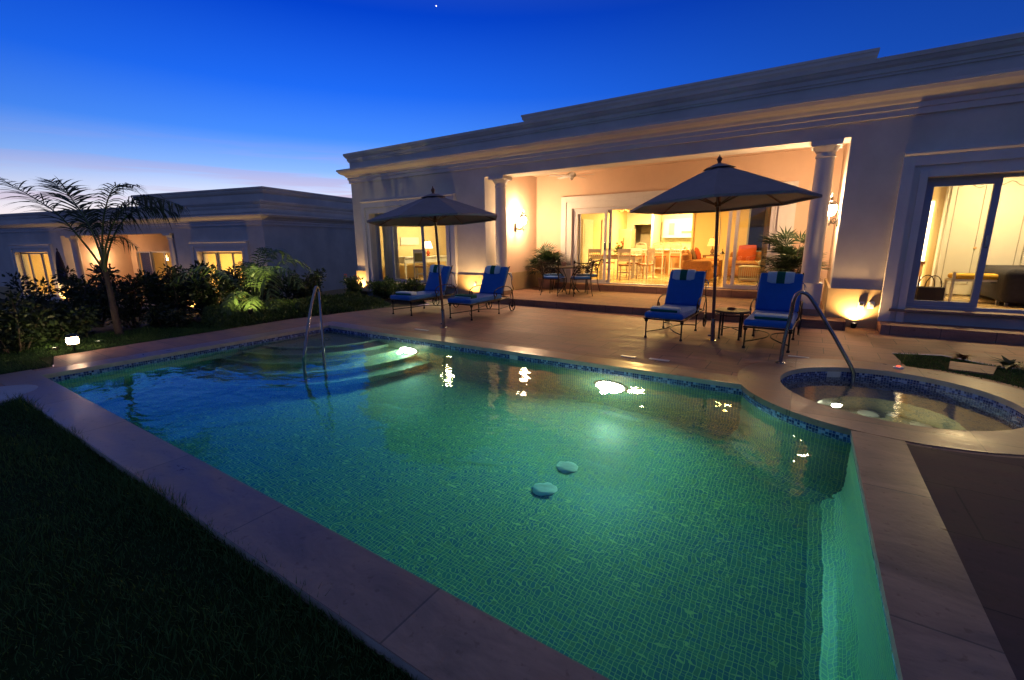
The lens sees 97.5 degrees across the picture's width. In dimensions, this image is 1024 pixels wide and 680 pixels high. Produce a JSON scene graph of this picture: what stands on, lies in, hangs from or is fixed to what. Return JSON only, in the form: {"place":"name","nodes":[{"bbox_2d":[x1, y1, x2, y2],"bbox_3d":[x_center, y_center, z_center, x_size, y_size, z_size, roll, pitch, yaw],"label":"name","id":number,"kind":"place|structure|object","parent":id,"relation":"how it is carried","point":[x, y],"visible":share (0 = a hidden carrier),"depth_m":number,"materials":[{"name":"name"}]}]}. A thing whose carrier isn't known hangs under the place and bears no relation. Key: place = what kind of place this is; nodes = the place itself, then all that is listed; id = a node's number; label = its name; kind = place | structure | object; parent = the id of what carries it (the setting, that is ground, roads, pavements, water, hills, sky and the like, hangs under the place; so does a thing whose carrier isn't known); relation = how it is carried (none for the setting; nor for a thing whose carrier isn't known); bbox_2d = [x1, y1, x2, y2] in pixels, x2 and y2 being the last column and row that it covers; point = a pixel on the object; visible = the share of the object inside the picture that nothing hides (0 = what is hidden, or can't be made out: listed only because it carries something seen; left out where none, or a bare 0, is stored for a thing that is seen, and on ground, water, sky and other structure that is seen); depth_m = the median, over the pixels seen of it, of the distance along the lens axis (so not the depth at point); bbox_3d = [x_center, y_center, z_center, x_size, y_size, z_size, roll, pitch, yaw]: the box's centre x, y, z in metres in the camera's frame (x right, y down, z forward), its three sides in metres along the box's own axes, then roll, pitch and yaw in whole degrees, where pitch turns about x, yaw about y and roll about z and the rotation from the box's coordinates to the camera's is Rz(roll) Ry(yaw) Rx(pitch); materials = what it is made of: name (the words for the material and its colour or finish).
{"place":"outdoors","nodes":[
{"label":"outdoors","id":0,"kind":"place"},
{"bbox_2d":[2,253,425,364],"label":"ground","id":1,"kind":"structure","parent":0,"point":[146,262],"depth_m":12.71,"materials":[{"name":"soil"}]},
{"bbox_2d":[0,290,55,353],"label":"shrub","id":2,"kind":"object","parent":1,"relation":"on","point":[11,335],"visible":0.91,"depth_m":6.67,"materials":[{"name":"green plant"}]},
{"bbox_2d":[0,271,59,338],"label":"shrub","id":3,"kind":"object","parent":1,"relation":"on","point":[37,296],"visible":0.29,"depth_m":7.69,"materials":[{"name":"green plant"}]},
{"bbox_2d":[56,248,68,301],"bbox_3d":[-20.281,-2.860,20.285,0.392,2.550,0.396,7,14,32],"label":"closed parasol","id":4,"kind":"object","parent":1,"relation":"on","point":[59,262],"visible":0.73,"depth_m":20.10,"materials":[{"name":"blue fabric"}]},
{"bbox_2d":[45,274,106,333],"bbox_3d":[-8.039,-0.642,8.394,1.273,1.169,0.971,7,14,32],"label":"shrub","id":5,"kind":"object","parent":1,"relation":"on","point":[87,296],"visible":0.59,"depth_m":8.35,"materials":[{"name":"green plant"}]},
{"bbox_2d":[50,263,122,327],"bbox_3d":[-8.635,-0.927,9.209,1.265,1.358,1.051,7,14,32],"label":"shrub","id":6,"kind":"object","parent":1,"relation":"on","point":[98,271],"visible":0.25,"depth_m":9.12,"materials":[{"name":"green plant"}]},
{"bbox_2d":[95,273,161,327],"bbox_3d":[-7.750,-0.791,9.056,0.957,1.146,1.199,-1,12,-1],"label":"shrub","id":7,"kind":"object","parent":1,"relation":"on","point":[137,304],"visible":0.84,"depth_m":9.02,"materials":[{"name":"green plant"}]},
{"bbox_2d":[132,264,191,312],"bbox_3d":[-7.272,-0.977,9.578,0.990,1.280,0.936,0,12,1],"label":"shrub","id":8,"kind":"object","parent":1,"relation":"on","point":[168,292],"visible":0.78,"depth_m":9.41,"materials":[{"name":"green plant"}]},
{"bbox_2d":[143,263,194,314],"bbox_3d":[-7.854,-1.133,10.354,1.146,1.274,0.936,-12,16,-42],"label":"shrub","id":9,"kind":"object","parent":1,"relation":"on","point":[167,266],"visible":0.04,"depth_m":10.28,"materials":[{"name":"green plant"}]},
{"bbox_2d":[0,186,357,309],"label":"neighbour villa","id":10,"kind":"object","parent":1,"relation":"on","point":[224,229],"visible":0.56,"depth_m":19.41,"materials":[{"name":"paint"}]},
{"bbox_2d":[28,253,48,294],"bbox_3d":[-23.890,-3.336,22.732,1.100,2.120,0.050,4,13,20],"label":"window","id":11,"kind":"structure","parent":10,"relation":"in","point":[28,253],"depth_m":22.76,"materials":[{"name":"grey metal"}]},
{"bbox_2d":[202,252,223,301],"bbox_3d":[-12.273,-2.528,18.475,0.800,2.120,0.050,4,13,20],"label":"window","id":12,"kind":"structure","parent":10,"relation":"in","point":[203,253],"depth_m":18.24,"materials":[{"name":"grey metal"}]},
{"bbox_2d":[181,259,217,314],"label":"shrub","id":13,"kind":"object","parent":1,"relation":"on","point":[200,273],"visible":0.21,"depth_m":10.16,"materials":[{"name":"green plant"}]},
{"bbox_2d":[183,274,230,319],"bbox_3d":[-6.616,-0.932,9.801,0.682,1.083,0.897,7,14,32],"label":"shrub","id":14,"kind":"object","parent":1,"relation":"on","point":[204,295],"visible":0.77,"depth_m":9.65,"materials":[{"name":"green plant"}]},
{"bbox_2d":[203,258,251,302],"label":"shrub","id":15,"kind":"object","parent":1,"relation":"on","point":[234,276],"visible":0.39,"depth_m":10.56,"materials":[{"name":"green plant"}]},
{"bbox_2d":[170,246,322,324],"bbox_3d":[-5.682,-1.183,9.706,3.040,1.638,2.516,7,14,32],"label":"palm","id":16,"kind":"object","parent":1,"relation":"on","point":[259,274],"visible":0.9,"depth_m":9.39,"materials":[{"name":"green plant"}]},
{"bbox_2d":[241,265,279,300],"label":"shrub","id":17,"kind":"object","parent":1,"relation":"on","point":[265,291],"visible":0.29,"depth_m":11.00,"materials":[{"name":"green plant"}]},
{"bbox_2d":[260,265,299,298],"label":"shrub","id":18,"kind":"object","parent":1,"relation":"on","point":[287,292],"visible":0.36,"depth_m":11.92,"materials":[{"name":"green plant"}]},
{"bbox_2d":[199,291,391,328],"bbox_3d":[-4.841,-0.773,10.289,1.794,0.448,4.034,9,16,39],"label":"ground cover","id":19,"kind":"object","parent":1,"relation":"on","point":[350,301],"visible":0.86,"depth_m":9.85,"materials":[{"name":"green plant"}]},
{"bbox_2d":[285,268,326,299],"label":"shrub","id":20,"kind":"object","parent":1,"relation":"on","point":[310,283],"visible":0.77,"depth_m":12.16,"materials":[{"name":"green plant"}]},
{"bbox_2d":[339,274,363,292],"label":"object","id":21,"kind":"object","parent":1,"relation":"on","point":[351,284],"visible":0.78,"depth_m":12.93,"materials":[{"name":"green plant"}]},
{"bbox_2d":[366,274,396,299],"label":"bush","id":22,"kind":"object","parent":1,"relation":"on","point":[378,288],"visible":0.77,"depth_m":13.25,"materials":[{"name":"green plant"}]},
{"bbox_2d":[385,278,420,300],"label":"bush","id":23,"kind":"object","parent":1,"relation":"on","point":[411,284],"visible":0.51,"depth_m":12.93,"materials":[{"name":"green plant"}]},
{"bbox_2d":[0,321,1023,679],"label":"coping","id":24,"kind":"object","parent":1,"relation":"on","point":[936,619],"visible":0.96,"depth_m":2.34,"materials":[{"name":"stone"}]},
{"bbox_2d":[775,291,855,378],"bbox_3d":[3.696,0.148,5.447,0.845,1.483,0.109,5,13,24],"label":"handrail","id":25,"kind":"object","parent":24,"relation":"attached to","point":[827,325],"visible":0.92,"depth_m":5.33,"materials":[{"name":"metal"}]},
{"bbox_2d":[336,32,1023,344],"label":"villa","id":26,"kind":"object","parent":1,"relation":"on","point":[886,151],"visible":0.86,"depth_m":8.89,"materials":[{"name":"paint"}]},
{"bbox_2d":[382,226,399,279],"bbox_3d":[-3.938,-2.985,14.552,0.650,2.130,0.070,7,14,32],"label":"curtain","id":27,"kind":"object","parent":26,"relation":"hanging from","point":[387,246],"visible":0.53,"depth_m":14.58,"materials":[{"name":"fabric"}]},
{"bbox_2d":[390,226,426,281],"bbox_3d":[-3.216,-2.827,13.855,1.380,2.060,0.070,7,14,32],"label":"sliding door","id":28,"kind":"structure","parent":26,"relation":"in","point":[422,228],"depth_m":13.82,"materials":[{"name":"grey metal"}]},
{"bbox_2d":[400,237,418,244],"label":"wall unit","id":29,"kind":"structure","parent":26,"relation":"attached to","point":[409,240],"depth_m":16.32,"materials":[{"name":"white paint"}]},
{"bbox_2d":[375,214,447,283],"bbox_3d":[-3.015,-2.810,13.743,3.160,2.130,0.120,7,14,32],"label":"window frame","id":30,"kind":"structure","parent":26,"relation":"in","point":[377,227],"depth_m":14.56,"materials":[{"name":"grey metal"}]},
{"bbox_2d":[413,249,428,279],"bbox_3d":[-3.031,-2.514,15.021,0.420,1.020,0.415,0,12,2],"label":"desk chair","id":31,"kind":"object","parent":26,"relation":"on","point":[417,255],"visible":0.71,"depth_m":14.79,"materials":[{"name":"grey wood"}]},
{"bbox_2d":[399,255,446,278],"bbox_3d":[-3.272,-2.644,16.260,0.650,0.760,2.200,7,14,32],"label":"desk","id":32,"kind":"object","parent":26,"relation":"on","point":[408,259],"visible":0.45,"depth_m":15.49,"materials":[{"name":"white paint"}]},
{"bbox_2d":[514,211,526,231],"bbox_3d":[0.246,-3.443,12.945,0.384,0.627,0.210,7,14,32],"label":"wall lantern","id":33,"kind":"object","parent":26,"relation":"attached to","point":[523,216],"depth_m":12.86,"materials":[{"name":"white metal"}]},
{"bbox_2d":[525,242,572,288],"bbox_3d":[1.032,-2.270,13.516,1.482,1.454,1.467,7,14,32],"label":"potted palm","id":34,"kind":"object","parent":26,"relation":"on","point":[546,254],"visible":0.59,"depth_m":13.46,"materials":[{"name":"green plant"}]},
{"bbox_2d":[537,258,564,290],"bbox_3d":[1.135,-1.874,12.938,0.528,0.929,0.645,-9,15,-36],"label":"iron chair","id":35,"kind":"object","parent":26,"relation":"on","point":[549,273],"visible":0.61,"depth_m":12.94,"materials":[{"name":"black metal"}]},
{"bbox_2d":[539,260,566,295],"bbox_3d":[1.089,-1.655,11.914,0.528,0.929,0.645,7,14,32],"label":"iron chair","id":36,"kind":"object","parent":26,"relation":"on","point":[558,277],"visible":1,"depth_m":11.77,"materials":[{"name":"black metal"}]},
{"bbox_2d":[549,265,590,293],"bbox_3d":[1.564,-1.659,12.398,1.200,0.742,1.200,7,14,32],"label":"patio table","id":37,"kind":"object","parent":26,"relation":"on","point":[567,267],"visible":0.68,"depth_m":12.28,"materials":[{"name":"black metal"}]},
{"bbox_2d":[549,171,591,179],"bbox_3d":[1.581,-4.365,11.693,1.160,0.390,1.162,7,14,32],"label":"ceiling fan","id":38,"kind":"object","parent":26,"relation":"hanging from","point":[571,175],"visible":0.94,"depth_m":11.64},
{"bbox_2d":[569,260,594,296],"bbox_3d":[1.809,-1.621,11.729,0.528,0.929,0.645,-2,12,-5],"label":"iron chair","id":39,"kind":"object","parent":26,"relation":"on","point":[574,277],"visible":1,"depth_m":11.57,"materials":[{"name":"black metal"}]},
{"bbox_2d":[581,219,592,273],"bbox_3d":[2.795,-3.436,16.685,0.075,2.020,0.900,7,14,32],"label":"room door","id":40,"kind":"structure","parent":26,"relation":"in","point":[587,224],"depth_m":16.50,"materials":[{"name":"white paint"}]},
{"bbox_2d":[574,258,603,291],"bbox_3d":[2.165,-1.836,12.715,0.645,0.929,0.528,-7,14,-29],"label":"iron chair","id":41,"kind":"object","parent":26,"relation":"on","point":[595,269],"visible":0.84,"depth_m":12.64,"materials":[{"name":"black metal"}]},
{"bbox_2d":[574,210,607,282],"bbox_3d":[2.322,-2.759,13.319,0.990,2.065,0.070,7,14,32],"label":"sliding door","id":42,"kind":"structure","parent":26,"relation":"in","point":[597,211],"depth_m":13.22,"materials":[{"name":"white metal"}]},
{"bbox_2d":[577,210,612,282],"bbox_3d":[2.440,-2.762,13.325,1.040,2.065,0.070,7,14,32],"label":"sliding door","id":43,"kind":"structure","parent":26,"relation":"in","point":[609,211],"depth_m":13.19,"materials":[{"name":"white metal"}]},
{"bbox_2d":[588,249,601,278],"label":"dining chair","id":44,"kind":"object","parent":26,"relation":"on","point":[594,251],"visible":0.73,"depth_m":14.98,"materials":[{"name":"brown wood"}]},
{"bbox_2d":[601,219,608,272],"bbox_3d":[3.816,-3.805,18.244,0.040,2.070,1.000,7,14,32],"label":"room door","id":45,"kind":"structure","parent":26,"relation":"in","point":[602,225],"depth_m":17.96,"materials":[{"name":"paint"}]},
{"bbox_2d":[591,254,644,277],"bbox_3d":[3.674,-2.607,15.793,1.700,0.760,1.000,7,14,32],"label":"dining table","id":46,"kind":"object","parent":26,"relation":"on","point":[633,258],"visible":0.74,"depth_m":15.31,"materials":[{"name":"brown wood"}]},
{"bbox_2d":[616,249,632,279],"bbox_3d":[3.708,-2.495,14.747,0.420,0.980,0.415,6,14,27],"label":"dining chair","id":47,"kind":"object","parent":26,"relation":"on","point":[624,251],"visible":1,"depth_m":14.57,"materials":[{"name":"brown wood"}]},
{"bbox_2d":[618,229,635,269],"bbox_3d":[4.976,-3.945,19.621,0.600,1.750,0.630,7,14,32],"label":"fridge","id":48,"kind":"object","parent":26,"relation":"on","point":[627,237],"visible":0.63,"depth_m":19.32,"materials":[{"name":"metal"}]},
{"bbox_2d":[626,248,641,275],"bbox_3d":[4.406,-2.822,16.244,0.420,0.980,0.415,6,14,29],"label":"dining chair","id":49,"kind":"object","parent":26,"relation":"on","point":[637,250],"visible":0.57,"depth_m":16.26,"materials":[{"name":"brown wood"}]},
{"bbox_2d":[634,242,648,273],"bbox_3d":[5.032,-3.172,17.378,0.420,1.177,0.420,7,14,32],"label":"bar stool","id":50,"kind":"object","parent":26,"relation":"on","point":[642,247],"visible":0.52,"depth_m":17.15,"materials":[{"name":"brown wood"}]},
{"bbox_2d":[636,248,654,278],"bbox_3d":[4.436,-2.541,14.931,0.420,0.980,0.415,-11,16,-40],"label":"dining chair","id":51,"kind":"object","parent":26,"relation":"on","point":[652,250],"visible":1,"depth_m":14.80,"materials":[{"name":"brown wood"}]},
{"bbox_2d":[651,242,665,273],"bbox_3d":[5.568,-3.103,17.035,0.420,1.177,0.420,7,14,32],"label":"bar stool","id":52,"kind":"object","parent":26,"relation":"on","point":[659,247],"visible":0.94,"depth_m":16.85,"materials":[{"name":"brown wood"}]},
{"bbox_2d":[642,249,689,272],"bbox_3d":[5.974,-3.092,17.617,1.900,0.905,0.630,7,14,32],"label":"bar counter","id":53,"kind":"object","parent":26,"relation":"on","point":[676,262],"visible":0.39,"depth_m":17.46,"materials":[{"name":"white paint"}]},
{"bbox_2d":[668,242,681,273],"bbox_3d":[6.105,-3.035,16.693,0.420,1.177,0.420,7,14,32],"label":"bar stool","id":54,"kind":"object","parent":26,"relation":"on","point":[677,247],"visible":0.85,"depth_m":16.50,"materials":[{"name":"brown wood"}]},
{"bbox_2d":[660,238,690,248],"bbox_3d":[7.119,-4.081,18.951,1.980,0.460,0.080,7,14,32],"label":"backsplash","id":55,"kind":"object","parent":26,"relation":"attached to","point":[667,242],"depth_m":19.01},
{"bbox_2d":[663,218,692,237],"bbox_3d":[7.166,-4.647,18.678,1.670,0.760,0.312,7,14,32],"label":"painting","id":56,"kind":"object","parent":26,"relation":"attached to","point":[677,228],"depth_m":18.70},
{"bbox_2d":[681,253,720,279],"bbox_3d":[6.000,-2.365,14.234,0.860,0.780,1.920,7,14,32],"label":"sofa","id":57,"kind":"object","parent":26,"relation":"on","point":[701,264],"visible":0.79,"depth_m":13.51,"materials":[{"name":"fabric"}]},
{"bbox_2d":[727,252,760,276],"bbox_3d":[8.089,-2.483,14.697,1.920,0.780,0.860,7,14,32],"label":"armchair","id":58,"kind":"object","parent":26,"relation":"on","point":[740,263],"visible":0.26,"depth_m":14.71,"materials":[{"name":"fabric"}]},
{"bbox_2d":[737,245,756,260],"bbox_3d":[7.773,-2.883,14.869,0.540,0.516,0.218,7,14,32],"label":"cushion","id":59,"kind":"object","parent":58,"relation":"on","point":[745,252],"visible":0.98,"depth_m":14.82,"materials":[{"name":"orange fabric"}]},
{"bbox_2d":[723,208,775,286],"bbox_3d":[5.865,-2.327,11.150,1.000,2.065,0.050,7,14,32],"label":"sliding door","id":60,"kind":"structure","parent":26,"relation":"in","point":[730,212],"depth_m":11.39,"materials":[{"name":"white metal"}]},
{"bbox_2d":[730,206,775,288],"bbox_3d":[5.896,-2.303,11.037,0.820,2.065,0.070,7,14,32],"label":"sliding door","id":61,"kind":"structure","parent":26,"relation":"in","point":[732,285],"depth_m":11.17,"materials":[{"name":"white metal"}]},
{"bbox_2d":[746,207,765,251],"bbox_3d":[8.330,-3.751,15.082,0.740,1.570,0.050,7,14,32],"label":"window","id":62,"kind":"structure","parent":26,"relation":"in","point":[756,221],"depth_m":15.14,"materials":[{"name":"grey glass"}]},
{"bbox_2d":[758,207,773,283],"bbox_3d":[6.372,-2.353,11.118,0.320,2.150,0.070,7,14,32],"label":"curtain","id":63,"kind":"object","parent":26,"relation":"hanging from","point":[767,224],"visible":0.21,"depth_m":11.12,"materials":[{"name":"fabric"}]},
{"bbox_2d":[750,225,829,283],"bbox_3d":[5.863,-1.568,9.465,1.653,1.694,1.600,7,14,32],"label":"potted palm","id":64,"kind":"object","parent":26,"relation":"on","point":[790,259],"visible":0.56,"depth_m":9.34,"materials":[{"name":"green plant"}]},
{"bbox_2d":[827,193,838,226],"bbox_3d":[6.005,-2.447,8.434,0.243,0.627,0.210,7,14,32],"label":"wall lantern","id":65,"kind":"object","parent":26,"relation":"attached to","point":[833,203],"depth_m":8.38,"materials":[{"name":"white metal"}]},
{"bbox_2d":[914,275,944,300],"bbox_3d":[7.431,-0.870,7.989,0.360,0.567,0.200,7,14,32],"label":"basket","id":66,"kind":"object","parent":26,"relation":"on","point":[930,293],"visible":0.67,"depth_m":7.93,"materials":[{"name":"wicker"}]},
{"bbox_2d":[907,177,1003,307],"bbox_3d":[7.109,-1.537,7.257,0.860,2.000,0.070,7,14,32],"label":"sliding door","id":67,"kind":"structure","parent":26,"relation":"in","point":[997,182],"depth_m":7.19,"materials":[{"name":"grey metal"}]},
{"bbox_2d":[905,172,1023,313],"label":"window frame","id":68,"kind":"structure","parent":26,"relation":"in","point":[1006,175],"depth_m":7.15,"materials":[{"name":"grey metal"}]},
{"bbox_2d":[943,272,1007,303],"bbox_3d":[8.834,-1.009,8.551,0.840,0.580,0.360,5,13,26],"label":"bench","id":69,"kind":"object","parent":26,"relation":"on","point":[953,277],"visible":0.48,"depth_m":8.50,"materials":[{"name":"brown wood"}]},
{"bbox_2d":[929,177,1023,295],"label":"wardrobe","id":70,"kind":"object","parent":26,"relation":"on","point":[962,224],"visible":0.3,"depth_m":9.34,"materials":[{"name":"white paint"}]},
{"bbox_2d":[979,265,1023,303],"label":"bed","id":71,"kind":"object","parent":26,"relation":"on","point":[1007,286],"visible":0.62,"depth_m":8.03,"materials":[{"name":"white fabric"}]},
{"bbox_2d":[0,321,1023,679],"bbox_3d":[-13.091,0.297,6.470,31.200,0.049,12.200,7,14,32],"label":"lawn","id":72,"kind":"structure","parent":0,"point":[76,671],"depth_m":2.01,"materials":[{"name":"green plant"}]},
{"bbox_2d":[0,385,37,405],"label":"slab","id":73,"kind":"object","parent":72,"relation":"on","point":[9,391],"visible":0.69,"depth_m":4.81,"materials":[{"name":"grey stone"}]},
{"bbox_2d":[27,300,100,343],"bbox_3d":[-7.336,-0.227,7.366,0.910,0.853,0.913,7,14,32],"label":"shrub","id":74,"kind":"object","parent":72,"relation":"on","point":[66,322],"visible":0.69,"depth_m":7.30,"materials":[{"name":"green plant"}]},
{"bbox_2d":[64,334,79,351],"bbox_3d":[-6.463,0.064,6.619,0.170,0.315,0.167,7,14,32],"label":"garden lamp","id":75,"kind":"object","parent":72,"relation":"on","point":[72,340],"visible":0.96,"depth_m":6.57,"materials":[{"name":"black metal"}]},
{"bbox_2d":[0,176,189,335],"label":"palm tree","id":76,"kind":"object","parent":72,"relation":"on","point":[103,251],"visible":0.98,"depth_m":7.58,"materials":[{"name":"green plant"}]},
{"bbox_2d":[142,303,194,328],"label":"shrub","id":77,"kind":"object","parent":72,"relation":"on","point":[160,317],"visible":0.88,"depth_m":8.48,"materials":[{"name":"green plant"}]},
{"bbox_2d":[0,297,1023,457],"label":"pool deck","id":78,"kind":"structure","parent":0,"point":[610,335],"depth_m":7.14,"materials":[{"name":"stone"}]},
{"bbox_2d":[390,265,458,315],"bbox_3d":[-1.994,-1.184,10.352,0.709,1.013,1.657,7,14,31],"label":"lounger","id":79,"kind":"object","parent":78,"relation":"on","point":[432,290],"visible":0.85,"depth_m":10.50,"materials":[{"name":"blue fabric"}]},
{"bbox_2d":[367,186,496,327],"bbox_3d":[-1.345,-1.453,8.057,2.161,2.492,2.163,10,16,40],"label":"parasol","id":80,"kind":"object","parent":78,"relation":"on","point":[433,209],"visible":1,"depth_m":7.67,"materials":[{"name":"fabric"}]},
{"bbox_2d":[48,328,850,440],"bbox_3d":[-1.219,1.307,5.035,8.050,1.556,3.960,7,14,32],"label":"pool shell","id":81,"kind":"object","parent":78,"relation":"in","point":[776,413],"visible":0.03,"depth_m":5.90,"materials":[{"name":"tile"}]},
{"bbox_2d":[54,330,897,679],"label":"pool water","id":82,"kind":"structure","parent":81,"relation":"in","point":[610,526],"depth_m":3.00,"materials":[{"name":"teal liquid"}]},
{"bbox_2d":[302,286,324,371],"bbox_3d":[-2.661,0.026,6.000,0.109,1.443,0.633,1,12,6],"label":"handrail","id":83,"kind":"object","parent":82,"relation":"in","point":[308,326],"visible":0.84,"depth_m":6.03,"materials":[{"name":"metal"}]},
{"bbox_2d":[448,266,514,320],"bbox_3d":[-0.638,-1.056,9.697,0.709,1.013,1.657,7,14,31],"label":"lounger","id":84,"kind":"object","parent":78,"relation":"on","point":[492,287],"visible":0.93,"depth_m":9.87,"materials":[{"name":"blue fabric"}]},
{"bbox_2d":[455,294,476,298],"bbox_3d":[-0.944,-0.895,9.181,0.435,0.066,0.220,7,14,31],"label":"folded towel","id":85,"kind":"object","parent":84,"relation":"on","point":[468,296],"visible":1,"depth_m":9.10,"materials":[{"name":"fabric"}]},
{"bbox_2d":[485,265,501,273],"bbox_3d":[-0.396,-1.579,10.086,0.370,0.188,0.205,7,14,31],"label":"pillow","id":86,"kind":"object","parent":84,"relation":"on","point":[492,269],"visible":0.92,"depth_m":10.02,"materials":[{"name":"fabric"}]},
{"bbox_2d":[644,270,708,340],"bbox_3d":[2.814,-0.644,7.632,0.709,1.013,1.657,8,15,33],"label":"lounger","id":87,"kind":"object","parent":78,"relation":"on","point":[685,296],"visible":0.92,"depth_m":7.80,"materials":[{"name":"blue fabric"}]},
{"bbox_2d":[650,306,680,312],"bbox_3d":[2.446,-0.492,7.157,0.435,0.066,0.220,7,14,31],"label":"folded towel","id":88,"kind":"object","parent":87,"relation":"on","point":[665,309],"visible":1,"depth_m":7.09,"materials":[{"name":"fabric"}]},
{"bbox_2d":[672,269,695,279],"bbox_3d":[3.077,-1.166,8.012,0.370,0.188,0.205,8,15,33],"label":"towel","id":89,"kind":"object","parent":87,"relation":"on","point":[683,274],"visible":0.98,"depth_m":7.95,"materials":[{"name":"fabric"}]},
{"bbox_2d":[630,155,822,340],"bbox_3d":[3.051,-1.349,6.790,2.384,2.742,2.383,-11,16,-40],"label":"parasol","id":90,"kind":"object","parent":78,"relation":"on","point":[718,187],"visible":1,"depth_m":6.35,"materials":[{"name":"fabric"}]},
{"bbox_2d":[715,307,750,340],"bbox_3d":[3.476,-0.257,7.132,0.530,0.454,0.530,7,14,32],"label":"side table","id":91,"kind":"object","parent":78,"relation":"on","point":[725,310],"visible":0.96,"depth_m":7.04,"materials":[{"name":"black metal"}]},
{"bbox_2d":[742,272,805,352],"bbox_3d":[4.004,-0.487,6.849,0.709,1.013,1.657,8,15,34],"label":"lounger","id":92,"kind":"object","parent":78,"relation":"on","point":[774,298],"visible":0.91,"depth_m":7.04,"materials":[{"name":"blue fabric"}]},
{"bbox_2d":[754,312,787,320],"bbox_3d":[3.672,-0.330,6.349,0.435,0.066,0.220,7,14,33],"label":"folded towel","id":93,"kind":"object","parent":92,"relation":"on","point":[772,316],"visible":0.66,"depth_m":6.29,"materials":[{"name":"fabric"}]},
{"bbox_2d":[767,271,794,283],"bbox_3d":[4.312,-1.003,7.198,0.370,0.188,0.205,8,15,34],"label":"towel","id":94,"kind":"object","parent":92,"relation":"on","point":[781,277],"visible":0.98,"depth_m":7.13,"materials":[{"name":"fabric"}]},
{"bbox_2d":[781,371,1023,420],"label":"spa shell","id":95,"kind":"object","parent":78,"relation":"in","point":[945,389],"visible":0.04,"depth_m":5.04,"materials":[{"name":"tile"}]},
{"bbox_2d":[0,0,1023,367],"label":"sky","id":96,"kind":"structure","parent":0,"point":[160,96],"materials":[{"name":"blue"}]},
{"bbox_2d":[738,265,759,281],"bbox_3d":[7.276,-1.987,13.467,0.840,0.460,0.600,7,14,32],"label":"coffee table","id":97,"kind":"object","parent":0,"point":[747,278],"visible":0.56,"depth_m":13.34,"materials":[{"name":"wood"}]},
{"bbox_2d":[782,376,1023,430],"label":"spa water","id":98,"kind":"structure","parent":0,"point":[897,402],"depth_m":4.53,"materials":[{"name":"liquid"}]},
{"bbox_2d":[919,201,934,285],"bbox_3d":[9.103,-2.063,10.070,0.280,2.000,0.020,7,14,32],"label":"lit doorway","id":99,"kind":"structure","parent":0,"point":[927,230],"depth_m":9.92,"materials":[{"name":"beige"}]},
{"bbox_2d":[892,353,1023,387],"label":"planting bed","id":100,"kind":"object","parent":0,"point":[997,372],"visible":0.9,"depth_m":5.46,"materials":[{"name":"green plant"}]},
{"bbox_2d":[942,350,978,361],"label":"rosette plant","id":101,"kind":"object","parent":100,"relation":"on","point":[963,357],"visible":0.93,"depth_m":5.75,"materials":[{"name":"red plant"}]},
{"bbox_2d":[948,361,996,374],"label":"stepping slab","id":102,"kind":"structure","parent":100,"relation":"on","point":[972,368],"depth_m":5.31,"materials":[{"name":"stone"}]},
{"bbox_2d":[984,355,1023,371],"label":"rosette plant","id":103,"kind":"object","parent":100,"relation":"on","point":[1006,363],"visible":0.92,"depth_m":5.35,"materials":[{"name":"green plant"}]},
{"bbox_2d":[907,444,1023,679],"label":"side paving","id":104,"kind":"structure","parent":0,"point":[978,500],"depth_m":2.42,"materials":[{"name":"grey stone"}]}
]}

